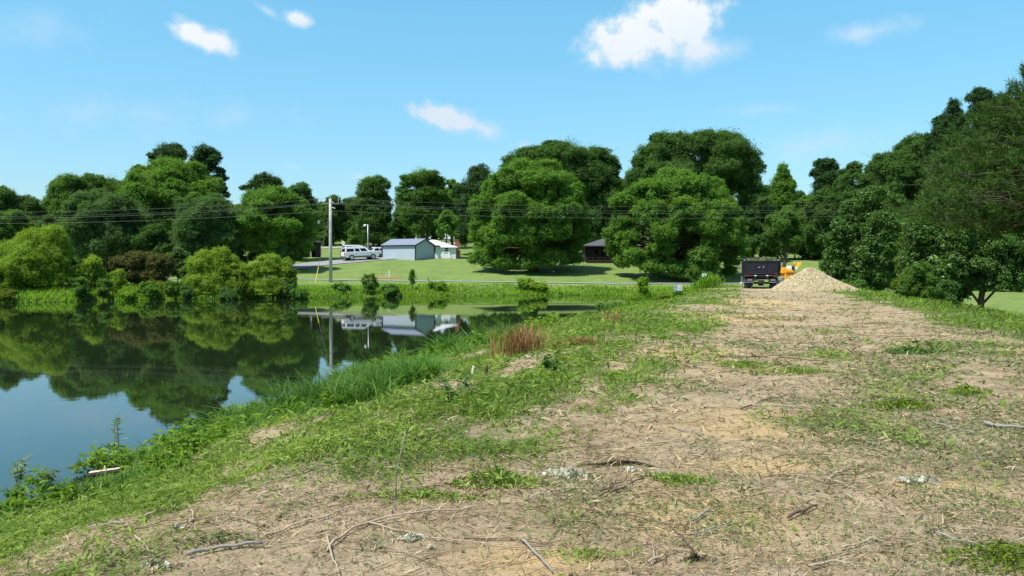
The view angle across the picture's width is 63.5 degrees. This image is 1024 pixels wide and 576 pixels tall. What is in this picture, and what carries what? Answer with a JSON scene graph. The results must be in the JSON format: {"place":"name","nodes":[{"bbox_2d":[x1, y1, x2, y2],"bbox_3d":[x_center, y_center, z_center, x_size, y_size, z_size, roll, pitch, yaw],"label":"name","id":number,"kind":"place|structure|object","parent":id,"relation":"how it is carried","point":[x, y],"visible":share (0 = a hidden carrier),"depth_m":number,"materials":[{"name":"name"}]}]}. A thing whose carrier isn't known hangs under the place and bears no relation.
{"place":"outdoors","nodes":[
{"label":"outdoors","id":0,"kind":"place"},
{"bbox_2d":[0,295,637,515],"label":"water","id":1,"kind":"structure","parent":0,"point":[76,377],"depth_m":31.37,"materials":[{"name":"blue liquid"}]},
{"bbox_2d":[8,454,30,483],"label":"water weed","id":2,"kind":"object","parent":1,"relation":"in","point":[20,476],"visible":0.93,"depth_m":12.18,"materials":[{"name":"green plant"}]},
{"bbox_2d":[269,257,394,275],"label":"driveway","id":3,"kind":"structure","parent":0,"point":[304,265],"depth_m":119.36,"materials":[{"name":"grey asphalt"}]},
{"bbox_2d":[340,246,379,259],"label":"suv","id":4,"kind":"object","parent":3,"relation":"on","point":[349,253],"visible":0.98,"depth_m":122.47,"materials":[{"name":"white metal"}]},
{"bbox_2d":[0,211,906,223],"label":"power line","id":5,"kind":"object","parent":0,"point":[425,214],"visible":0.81,"depth_m":94.81,"materials":[{"name":"metal"}]},
{"bbox_2d":[60,203,906,217],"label":"power line","id":6,"kind":"object","parent":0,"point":[510,211],"visible":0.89,"depth_m":94.80,"materials":[{"name":"metal"}]},
{"bbox_2d":[306,279,692,283],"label":"road","id":7,"kind":"structure","parent":0,"point":[503,281],"depth_m":99.09,"materials":[{"name":"grey asphalt"}]},
{"bbox_2d":[0,239,1023,575],"bbox_3d":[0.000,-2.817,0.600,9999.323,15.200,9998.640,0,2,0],"label":"ground","id":8,"kind":"structure","parent":0,"point":[448,271],"depth_m":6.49,"materials":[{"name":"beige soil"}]},
{"bbox_2d":[0,288,19,301],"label":"shrub","id":9,"kind":"object","parent":8,"relation":"on","point":[7,294],"visible":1,"depth_m":72.20,"materials":[{"name":"green plant"}]},
{"bbox_2d":[0,209,42,266],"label":"broadleaf tree","id":10,"kind":"object","parent":8,"relation":"on","point":[12,227],"visible":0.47,"depth_m":110.05,"materials":[{"name":"green plant"}]},
{"bbox_2d":[0,185,47,224],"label":"broadleaf tree","id":11,"kind":"object","parent":8,"relation":"on","point":[31,206],"visible":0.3,"depth_m":119.94,"materials":[{"name":"green plant"}]},
{"bbox_2d":[0,222,73,286],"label":"willow bush","id":12,"kind":"object","parent":8,"relation":"on","point":[23,254],"visible":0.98,"depth_m":77.14,"materials":[{"name":"green plant"}]},
{"bbox_2d":[42,171,85,225],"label":"broadleaf tree","id":13,"kind":"object","parent":8,"relation":"on","point":[60,189],"visible":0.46,"depth_m":124.39,"materials":[{"name":"green plant"}]},
{"bbox_2d":[68,276,94,300],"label":"shrub","id":14,"kind":"object","parent":8,"relation":"on","point":[80,287],"visible":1,"depth_m":75.15,"materials":[{"name":"green plant"}]},
{"bbox_2d":[72,253,105,288],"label":"willow bush","id":15,"kind":"object","parent":8,"relation":"on","point":[90,269],"visible":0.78,"depth_m":78.67,"materials":[{"name":"green plant"}]},
{"bbox_2d":[80,172,124,194],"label":"broadleaf tree","id":16,"kind":"object","parent":8,"relation":"on","point":[93,180],"visible":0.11,"depth_m":127.77,"materials":[{"name":"green plant"}]},
{"bbox_2d":[53,187,153,271],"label":"broadleaf tree","id":17,"kind":"object","parent":8,"relation":"on","point":[94,232],"visible":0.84,"depth_m":102.60,"materials":[{"name":"green plant"}]},
{"bbox_2d":[95,278,114,298],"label":"shrub","id":18,"kind":"object","parent":8,"relation":"on","point":[103,287],"visible":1,"depth_m":76.87,"materials":[{"name":"green plant"}]},
{"bbox_2d":[102,268,127,292],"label":"willow bush","id":19,"kind":"object","parent":8,"relation":"on","point":[117,278],"visible":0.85,"depth_m":79.06,"materials":[{"name":"green plant"}]},
{"bbox_2d":[116,287,143,298],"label":"shrub","id":20,"kind":"object","parent":8,"relation":"on","point":[126,292],"visible":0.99,"depth_m":78.30,"materials":[{"name":"green plant"}]},
{"bbox_2d":[107,249,177,283],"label":"hedge bush","id":21,"kind":"object","parent":8,"relation":"on","point":[136,266],"visible":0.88,"depth_m":82.30,"materials":[{"name":"red plant"}]},
{"bbox_2d":[124,223,174,274],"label":"broadleaf tree","id":22,"kind":"object","parent":8,"relation":"on","point":[145,239],"visible":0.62,"depth_m":104.35,"materials":[{"name":"green plant"}]},
{"bbox_2d":[138,281,162,298],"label":"shrub","id":23,"kind":"object","parent":8,"relation":"on","point":[147,288],"visible":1,"depth_m":78.38,"materials":[{"name":"green plant"}]},
{"bbox_2d":[141,556,173,570],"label":"leaf scraps","id":24,"kind":"object","parent":8,"relation":"on","point":[160,562],"visible":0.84,"depth_m":4.41,"materials":[{"name":"white plant"}]},
{"bbox_2d":[145,141,188,208],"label":"pine tree","id":25,"kind":"object","parent":8,"relation":"on","point":[172,150],"visible":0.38,"depth_m":138.36,"materials":[{"name":"green plant"}]},
{"bbox_2d":[113,155,226,234],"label":"broadleaf tree","id":26,"kind":"object","parent":8,"relation":"on","point":[161,182],"visible":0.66,"depth_m":118.14,"materials":[{"name":"green plant"}]},
{"bbox_2d":[163,281,182,296],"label":"shrub","id":27,"kind":"object","parent":8,"relation":"on","point":[171,287],"visible":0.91,"depth_m":80.14,"materials":[{"name":"green plant"}]},
{"bbox_2d":[166,247,187,280],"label":"shrub","id":28,"kind":"object","parent":8,"relation":"on","point":[179,253],"visible":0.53,"depth_m":85.65,"materials":[{"name":"green plant"}]},
{"bbox_2d":[158,190,250,273],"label":"broadleaf tree","id":29,"kind":"object","parent":8,"relation":"on","point":[192,235],"visible":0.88,"depth_m":104.63,"materials":[{"name":"green plant"}]},
{"bbox_2d":[188,141,230,197],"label":"pine tree","id":30,"kind":"object","parent":8,"relation":"on","point":[207,155],"visible":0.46,"depth_m":136.82,"materials":[{"name":"green plant"}]},
{"bbox_2d":[161,528,258,553],"bbox_3d":[-1.721,1.448,4.763,0.546,0.126,0.285,0,2,0],"label":"wilted heap","id":31,"kind":"object","parent":8,"relation":"on","point":[220,534],"visible":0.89,"depth_m":4.76,"materials":[{"name":"plant"}]},
{"bbox_2d":[180,245,247,293],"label":"willow bush","id":32,"kind":"object","parent":8,"relation":"on","point":[222,262],"visible":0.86,"depth_m":81.63,"materials":[{"name":"green plant"}]},
{"bbox_2d":[187,541,262,555],"bbox_3d":[-1.620,1.461,4.666,0.407,0.034,0.056,-1,2,-29],"label":"branch","id":33,"kind":"object","parent":8,"relation":"on","point":[215,547],"visible":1,"depth_m":4.66,"materials":[{"name":"grey wood"}]},
{"bbox_2d":[217,287,241,299],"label":"shrub","id":34,"kind":"object","parent":8,"relation":"on","point":[226,293],"visible":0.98,"depth_m":77.98,"materials":[{"name":"green plant"}]},
{"bbox_2d":[231,269,255,298],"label":"shrub","id":35,"kind":"object","parent":8,"relation":"on","point":[242,278],"visible":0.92,"depth_m":79.83,"materials":[{"name":"green plant"}]},
{"bbox_2d":[237,171,284,191],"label":"pine tree","id":36,"kind":"object","parent":8,"relation":"on","point":[263,178],"visible":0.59,"depth_m":132.78,"materials":[{"name":"green plant"}]},
{"bbox_2d":[244,251,299,295],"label":"willow bush","id":37,"kind":"object","parent":8,"relation":"on","point":[262,268],"visible":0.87,"depth_m":82.11,"materials":[{"name":"green plant"}]},
{"bbox_2d":[233,183,318,261],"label":"broadleaf tree","id":38,"kind":"object","parent":8,"relation":"on","point":[267,230],"visible":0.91,"depth_m":107.45,"materials":[{"name":"green plant"}]},
{"bbox_2d":[278,276,297,297],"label":"shrub","id":39,"kind":"object","parent":8,"relation":"on","point":[288,285],"visible":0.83,"depth_m":81.77,"materials":[{"name":"green plant"}]},
{"bbox_2d":[285,181,320,244],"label":"broadleaf tree","id":40,"kind":"object","parent":8,"relation":"on","point":[302,189],"visible":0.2,"depth_m":121.41,"materials":[{"name":"green plant"}]},
{"bbox_2d":[264,503,356,534],"bbox_3d":[-1.274,1.456,5.207,0.074,0.070,0.704,1,2,39],"label":"branch","id":41,"kind":"object","parent":8,"relation":"on","point":[288,526],"visible":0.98,"depth_m":5.17,"materials":[{"name":"brown wood"}]},
{"bbox_2d":[322,195,338,281],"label":"utility pole","id":42,"kind":"object","parent":8,"relation":"on","point":[330,242],"visible":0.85,"depth_m":95.74,"materials":[{"name":"grey wood"}]},
{"bbox_2d":[0,292,665,519],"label":"shore grass","id":43,"kind":"structure","parent":8,"relation":"on","point":[371,382],"depth_m":16.78,"materials":[{"name":"green plant"}]},
{"bbox_2d":[316,194,352,244],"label":"broadleaf tree","id":44,"kind":"object","parent":8,"relation":"on","point":[341,220],"visible":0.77,"depth_m":170.42,"materials":[{"name":"green plant"}]},
{"bbox_2d":[0,287,691,513],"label":"shore weeds","id":45,"kind":"object","parent":8,"relation":"on","point":[70,491],"visible":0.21,"depth_m":13.15,"materials":[{"name":"green plant"}]},
{"bbox_2d":[0,282,696,302],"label":"bank grass","id":46,"kind":"structure","parent":8,"relation":"on","point":[589,290],"depth_m":88.51,"materials":[{"name":"green plant"}]},
{"bbox_2d":[343,222,362,245],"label":"young tree","id":47,"kind":"object","parent":8,"relation":"on","point":[353,240],"visible":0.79,"depth_m":135.49,"materials":[{"name":"green plant"}]},
{"bbox_2d":[359,273,379,293],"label":"sapling","id":48,"kind":"object","parent":8,"relation":"on","point":[369,286],"visible":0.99,"depth_m":87.84,"materials":[{"name":"green plant"}]},
{"bbox_2d":[343,175,398,245],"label":"broadleaf tree","id":49,"kind":"object","parent":8,"relation":"on","point":[370,189],"visible":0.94,"depth_m":166.38,"materials":[{"name":"green plant"}]},
{"bbox_2d":[379,282,402,296],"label":"bank bush","id":50,"kind":"object","parent":8,"relation":"on","point":[392,290],"visible":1,"depth_m":85.96,"materials":[{"name":"green plant"}]},
{"bbox_2d":[382,216,415,241],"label":"broadleaf tree","id":51,"kind":"object","parent":8,"relation":"on","point":[394,225],"visible":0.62,"depth_m":167.15,"materials":[{"name":"green plant"}]},
{"bbox_2d":[326,502,475,551],"bbox_3d":[-0.760,1.450,5.185,1.106,0.078,0.350,-1,2,-42],"label":"branch","id":52,"kind":"object","parent":8,"relation":"on","point":[347,531],"visible":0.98,"depth_m":5.25,"materials":[{"name":"brown wood"}]},
{"bbox_2d":[380,238,435,260],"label":"metal garage","id":53,"kind":"structure","parent":8,"relation":"on","point":[413,249],"depth_m":125.72,"materials":[{"name":"white metal"}]},
{"bbox_2d":[389,166,449,238],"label":"broadleaf tree","id":54,"kind":"object","parent":8,"relation":"on","point":[430,186],"visible":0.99,"depth_m":160.49,"materials":[{"name":"green plant"}]},
{"bbox_2d":[342,486,503,502],"bbox_3d":[-0.607,1.438,5.736,1.135,0.140,0.333,0,2,0],"label":"grass patch","id":55,"kind":"object","parent":8,"relation":"on","point":[423,493],"visible":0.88,"depth_m":5.71,"materials":[{"name":"green plant"}]},
{"bbox_2d":[429,240,460,258],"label":"white house","id":56,"kind":"structure","parent":8,"relation":"on","point":[441,247],"depth_m":133.91,"materials":[{"name":"white paint"}]},
{"bbox_2d":[433,209,459,243],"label":"broadleaf tree","id":57,"kind":"object","parent":8,"relation":"on","point":[447,222],"visible":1,"depth_m":140.85,"materials":[{"name":"green plant"}]},
{"bbox_2d":[441,178,462,245],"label":"broadleaf tree","id":58,"kind":"object","parent":8,"relation":"on","point":[452,194],"visible":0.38,"depth_m":164.86,"materials":[{"name":"green plant"}]},
{"bbox_2d":[435,374,473,399],"bbox_3d":[-0.705,1.264,10.219,0.534,0.386,0.310,-1,2,-23],"label":"bank weed","id":59,"kind":"object","parent":8,"relation":"on","point":[449,388],"visible":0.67,"depth_m":10.21,"materials":[{"name":"green plant"}]},
{"bbox_2d":[451,163,493,247],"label":"broadleaf tree","id":60,"kind":"object","parent":8,"relation":"on","point":[478,175],"visible":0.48,"depth_m":148.45,"materials":[{"name":"green plant"}]},
{"bbox_2d":[441,463,554,491],"bbox_3d":[-0.099,1.382,6.094,0.858,0.215,0.467,0,2,0],"label":"grass patch","id":61,"kind":"object","parent":8,"relation":"on","point":[503,478],"visible":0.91,"depth_m":6.02,"materials":[{"name":"green plant"}]},
{"bbox_2d":[0,284,1023,575],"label":"rough grass","id":62,"kind":"structure","parent":8,"relation":"on","point":[712,322],"depth_m":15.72,"materials":[{"name":"green plant"}]},
{"bbox_2d":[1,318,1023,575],"bbox_3d":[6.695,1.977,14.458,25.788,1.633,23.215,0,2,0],"label":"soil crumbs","id":63,"kind":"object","parent":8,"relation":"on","point":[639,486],"visible":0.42,"depth_m":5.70,"materials":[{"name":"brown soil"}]},
{"bbox_2d":[471,316,575,358],"bbox_3d":[0.255,1.055,16.373,2.325,1.157,2.220,-1,2,-30],"label":"dead grass clump","id":64,"kind":"object","parent":8,"relation":"on","point":[519,343],"visible":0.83,"depth_m":16.09,"materials":[{"name":"brown plant"}]},
{"bbox_2d":[466,157,594,270],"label":"broadleaf tree","id":65,"kind":"object","parent":8,"relation":"on","point":[525,186],"visible":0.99,"depth_m":108.34,"materials":[{"name":"green plant"}]},
{"bbox_2d":[536,349,561,371],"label":"bank weed","id":66,"kind":"object","parent":8,"relation":"on","point":[547,363],"visible":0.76,"depth_m":12.38,"materials":[{"name":"green plant"}]},
{"bbox_2d":[498,138,623,244],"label":"broadleaf tree","id":67,"kind":"object","parent":8,"relation":"on","point":[596,170],"visible":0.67,"depth_m":143.09,"materials":[{"name":"green plant"}]},
{"bbox_2d":[535,466,594,479],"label":"leaf scraps","id":68,"kind":"object","parent":8,"relation":"on","point":[565,471],"visible":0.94,"depth_m":6.33,"materials":[{"name":"white plant"}]},
{"bbox_2d":[552,335,609,347],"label":"dead grass clump","id":69,"kind":"object","parent":8,"relation":"on","point":[590,339],"visible":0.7,"depth_m":16.79,"materials":[{"name":"brown plant"}]},
{"bbox_2d":[533,543,639,564],"bbox_3d":[0.425,1.468,4.585,0.619,0.106,0.230,0,2,0],"label":"grass patch","id":70,"kind":"object","parent":8,"relation":"on","point":[592,552],"visible":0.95,"depth_m":4.58,"materials":[{"name":"green plant"}]},
{"bbox_2d":[582,239,640,262],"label":"brown house","id":71,"kind":"structure","parent":8,"relation":"on","point":[594,252],"depth_m":124.38,"materials":[{"name":"wood"}]},
{"bbox_2d":[575,459,656,467],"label":"blackened clump","id":72,"kind":"object","parent":8,"relation":"on","point":[618,463],"visible":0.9,"depth_m":6.65,"materials":[{"name":"black plant"}]},
{"bbox_2d":[635,276,651,294],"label":"bank bush","id":73,"kind":"object","parent":8,"relation":"on","point":[642,282],"visible":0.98,"depth_m":61.81,"materials":[{"name":"green plant"}]},
{"bbox_2d":[600,162,748,278],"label":"broadleaf tree","id":74,"kind":"object","parent":8,"relation":"on","point":[683,246],"visible":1,"depth_m":102.62,"materials":[{"name":"green plant"}]},
{"bbox_2d":[634,469,718,488],"bbox_3d":[1.219,1.424,6.227,0.645,0.126,0.426,0,2,0],"label":"grass patch","id":75,"kind":"object","parent":8,"relation":"on","point":[674,478],"visible":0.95,"depth_m":6.18,"materials":[{"name":"green plant"}]},
{"bbox_2d":[622,122,766,226],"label":"broadleaf tree","id":76,"kind":"object","parent":8,"relation":"on","point":[733,158],"visible":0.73,"depth_m":125.14,"materials":[{"name":"green plant"}]},
{"bbox_2d":[690,273,731,290],"bbox_3d":[14.743,-0.426,60.994,3.507,1.505,2.806,0,2,0],"label":"tall grass clump","id":77,"kind":"object","parent":8,"relation":"on","point":[709,282],"visible":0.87,"depth_m":60.71,"materials":[{"name":"green plant"}]},
{"bbox_2d":[712,358,781,368],"bbox_3d":[3.768,1.202,13.161,1.180,0.203,0.770,0,2,0],"label":"wilted heap","id":78,"kind":"object","parent":8,"relation":"on","point":[745,364],"visible":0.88,"depth_m":13.13,"materials":[{"name":"green plant"}]},
{"bbox_2d":[725,193,777,257],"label":"broadleaf tree","id":79,"kind":"object","parent":8,"relation":"on","point":[756,222],"visible":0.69,"depth_m":123.66,"materials":[{"name":"green plant"}]},
{"bbox_2d":[738,258,780,288],"bbox_3d":[18.448,-1.130,61.485,3.200,2.273,6.639,0,2,15],"label":"dump truck","id":80,"kind":"object","parent":8,"relation":"on","point":[761,267],"visible":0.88,"depth_m":58.56,"materials":[{"name":"metal"}]},
{"bbox_2d":[766,161,799,214],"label":"broadleaf tree","id":81,"kind":"object","parent":8,"relation":"on","point":[784,184],"visible":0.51,"depth_m":166.51,"materials":[{"name":"green plant"}]},
{"bbox_2d":[762,204,806,266],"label":"broadleaf tree","id":82,"kind":"object","parent":8,"relation":"on","point":[790,231],"visible":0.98,"depth_m":107.37,"materials":[{"name":"green plant"}]},
{"bbox_2d":[775,262,801,284],"bbox_3d":[19.293,-0.851,57.172,2.233,1.870,1.050,0,2,0],"label":"wood chipper","id":83,"kind":"object","parent":8,"relation":"on","point":[787,272],"visible":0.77,"depth_m":56.98,"materials":[{"name":"orange metal"}]},
{"bbox_2d":[741,363,839,375],"bbox_3d":[4.215,1.239,12.437,1.369,0.217,0.989,1,2,27],"label":"wilted heap","id":84,"kind":"object","parent":8,"relation":"on","point":[795,369],"visible":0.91,"depth_m":12.35,"materials":[{"name":"green plant"}]},
{"bbox_2d":[783,194,821,259],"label":"broadleaf tree","id":85,"kind":"object","parent":8,"relation":"on","point":[801,212],"visible":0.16,"depth_m":138.51,"materials":[{"name":"green plant"}]},
{"bbox_2d":[797,243,823,259],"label":"shrub","id":86,"kind":"object","parent":8,"relation":"on","point":[807,256],"visible":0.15,"depth_m":139.22,"materials":[{"name":"green plant"}]},
{"bbox_2d":[758,267,874,292],"bbox_3d":[20.108,-0.472,54.739,6.574,1.837,4.735,0,2,0],"label":"chip pile","id":87,"kind":"object","parent":8,"relation":"on","point":[810,279],"visible":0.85,"depth_m":53.86,"materials":[{"name":"brown wood"}]},
{"bbox_2d":[802,187,842,258],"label":"broadleaf tree","id":88,"kind":"object","parent":8,"relation":"on","point":[826,200],"visible":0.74,"depth_m":125.06,"materials":[{"name":"green plant"}]},
{"bbox_2d":[809,157,839,195],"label":"tree","id":89,"kind":"object","parent":8,"relation":"on","point":[823,173],"visible":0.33,"depth_m":174.24,"materials":[{"name":"green plant"}]},
{"bbox_2d":[831,160,863,209],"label":"broadleaf tree","id":90,"kind":"object","parent":8,"relation":"on","point":[845,185],"visible":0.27,"depth_m":156.37,"materials":[{"name":"green plant"}]},
{"bbox_2d":[818,182,909,290],"bbox_3d":[26.807,-3.853,62.005,6.926,8.647,5.576,0,2,0],"label":"broadleaf tree","id":91,"kind":"object","parent":8,"relation":"on","point":[866,217],"visible":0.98,"depth_m":61.79,"materials":[{"name":"green plant"}]},
{"bbox_2d":[855,152,887,239],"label":"broadleaf tree","id":92,"kind":"object","parent":8,"relation":"on","point":[867,178],"visible":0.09,"depth_m":130.40,"materials":[{"name":"green plant"}]},
{"bbox_2d":[864,131,927,247],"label":"broadleaf tree","id":93,"kind":"object","parent":8,"relation":"on","point":[891,166],"visible":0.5,"depth_m":111.53,"materials":[{"name":"green plant"}]},
{"bbox_2d":[889,222,906,293],"bbox_3d":[26.054,-1.489,55.050,1.760,5.858,1.678,1,2,38],"label":"broadleaf tree","id":94,"kind":"object","parent":8,"relation":"on","point":[892,283],"visible":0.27,"depth_m":55.02,"materials":[{"name":"green plant"}]},
{"bbox_2d":[853,397,950,411],"bbox_3d":[4.436,1.316,9.414,1.166,0.196,0.563,0,2,0],"label":"wilted heap","id":95,"kind":"object","parent":8,"relation":"on","point":[902,402],"visible":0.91,"depth_m":9.37,"materials":[{"name":"green plant"}]},
{"bbox_2d":[871,345,948,354],"bbox_3d":[7.271,1.155,15.104,1.386,0.213,0.718,0,2,0],"label":"wilted heap","id":96,"kind":"object","parent":8,"relation":"on","point":[908,349],"visible":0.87,"depth_m":15.07,"materials":[{"name":"green plant"}]},
{"bbox_2d":[893,474,940,486],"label":"leaf scraps","id":97,"kind":"object","parent":8,"relation":"on","point":[931,479],"visible":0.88,"depth_m":6.11,"materials":[{"name":"white plant"}]},
{"bbox_2d":[896,261,940,299],"bbox_3d":[21.141,-0.139,43.075,2.108,2.751,2.235,1,2,25],"label":"shrub","id":98,"kind":"object","parent":8,"relation":"on","point":[919,279],"visible":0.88,"depth_m":42.60,"materials":[{"name":"green plant"}]},
{"bbox_2d":[894,163,986,302],"bbox_3d":[24.475,-2.503,46.530,5.279,9.101,3.749,0,2,0],"label":"broadleaf tree","id":99,"kind":"object","parent":8,"relation":"on","point":[929,238],"visible":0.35,"depth_m":46.00,"materials":[{"name":"green plant"}]},
{"bbox_2d":[933,278,961,304],"bbox_3d":[21.575,0.511,40.970,1.460,1.975,1.524,0,2,0],"label":"shrub","id":100,"kind":"object","parent":8,"relation":"on","point":[945,290],"visible":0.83,"depth_m":40.74,"materials":[{"name":"green plant"}]},
{"bbox_2d":[916,97,981,214],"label":"pine tree","id":101,"kind":"object","parent":8,"relation":"on","point":[953,111],"visible":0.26,"depth_m":104.86,"materials":[{"name":"green plant"}]},
{"bbox_2d":[881,62,1023,243],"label":"pine tree","id":102,"kind":"object","parent":8,"relation":"on","point":[996,190],"visible":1,"depth_m":28.92,"materials":[{"name":"green plant"}]},
{"bbox_2d":[935,382,995,396],"bbox_3d":[5.694,1.273,10.319,0.690,0.222,0.440,0,2,0],"label":"wilted heap","id":103,"kind":"object","parent":8,"relation":"on","point":[959,389],"visible":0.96,"depth_m":10.30,"materials":[{"name":"green plant"}]},
{"bbox_2d":[915,537,1023,575],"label":"wilted heap","id":104,"kind":"object","parent":8,"relation":"on","point":[1003,553],"visible":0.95,"depth_m":4.42,"materials":[{"name":"green plant"}]},
{"bbox_2d":[934,229,1023,309],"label":"broadleaf tree","id":105,"kind":"object","parent":8,"relation":"on","point":[1000,266],"visible":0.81,"depth_m":45.29,"materials":[{"name":"green plant"}]},
{"bbox_2d":[963,84,1008,214],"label":"pine tree","id":106,"kind":"object","parent":8,"relation":"on","point":[979,94],"visible":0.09,"depth_m":108.85,"materials":[{"name":"green plant"}]},
{"bbox_2d":[0,0,1023,238],"label":"sky","id":107,"kind":"structure","parent":0,"point":[328,95],"materials":[{"name":"blue"}]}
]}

